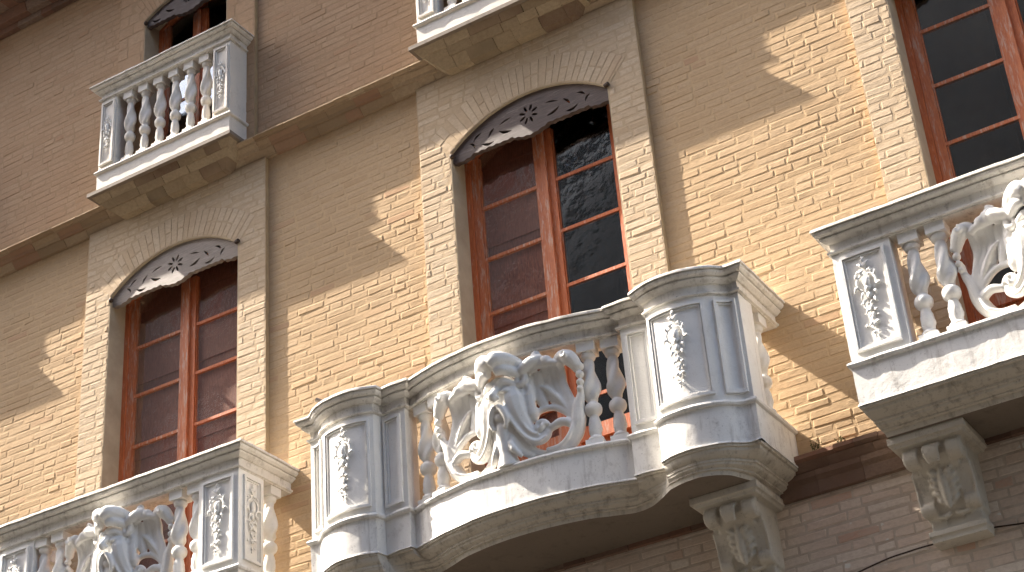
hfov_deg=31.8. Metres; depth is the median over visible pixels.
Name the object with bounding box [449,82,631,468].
window
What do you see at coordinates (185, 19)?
window
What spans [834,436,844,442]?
weed
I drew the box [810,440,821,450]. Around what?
weed
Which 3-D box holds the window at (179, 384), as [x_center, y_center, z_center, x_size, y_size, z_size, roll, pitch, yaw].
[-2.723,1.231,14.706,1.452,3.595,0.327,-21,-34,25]
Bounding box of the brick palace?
[0,0,1023,571]
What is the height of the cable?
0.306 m
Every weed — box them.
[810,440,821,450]
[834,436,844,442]
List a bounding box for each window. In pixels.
[109,238,239,571]
[144,0,226,140]
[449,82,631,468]
[894,0,1023,323]
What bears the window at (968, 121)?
in the brick palace
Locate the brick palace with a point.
(482, 284)
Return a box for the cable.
[858,522,1023,571]

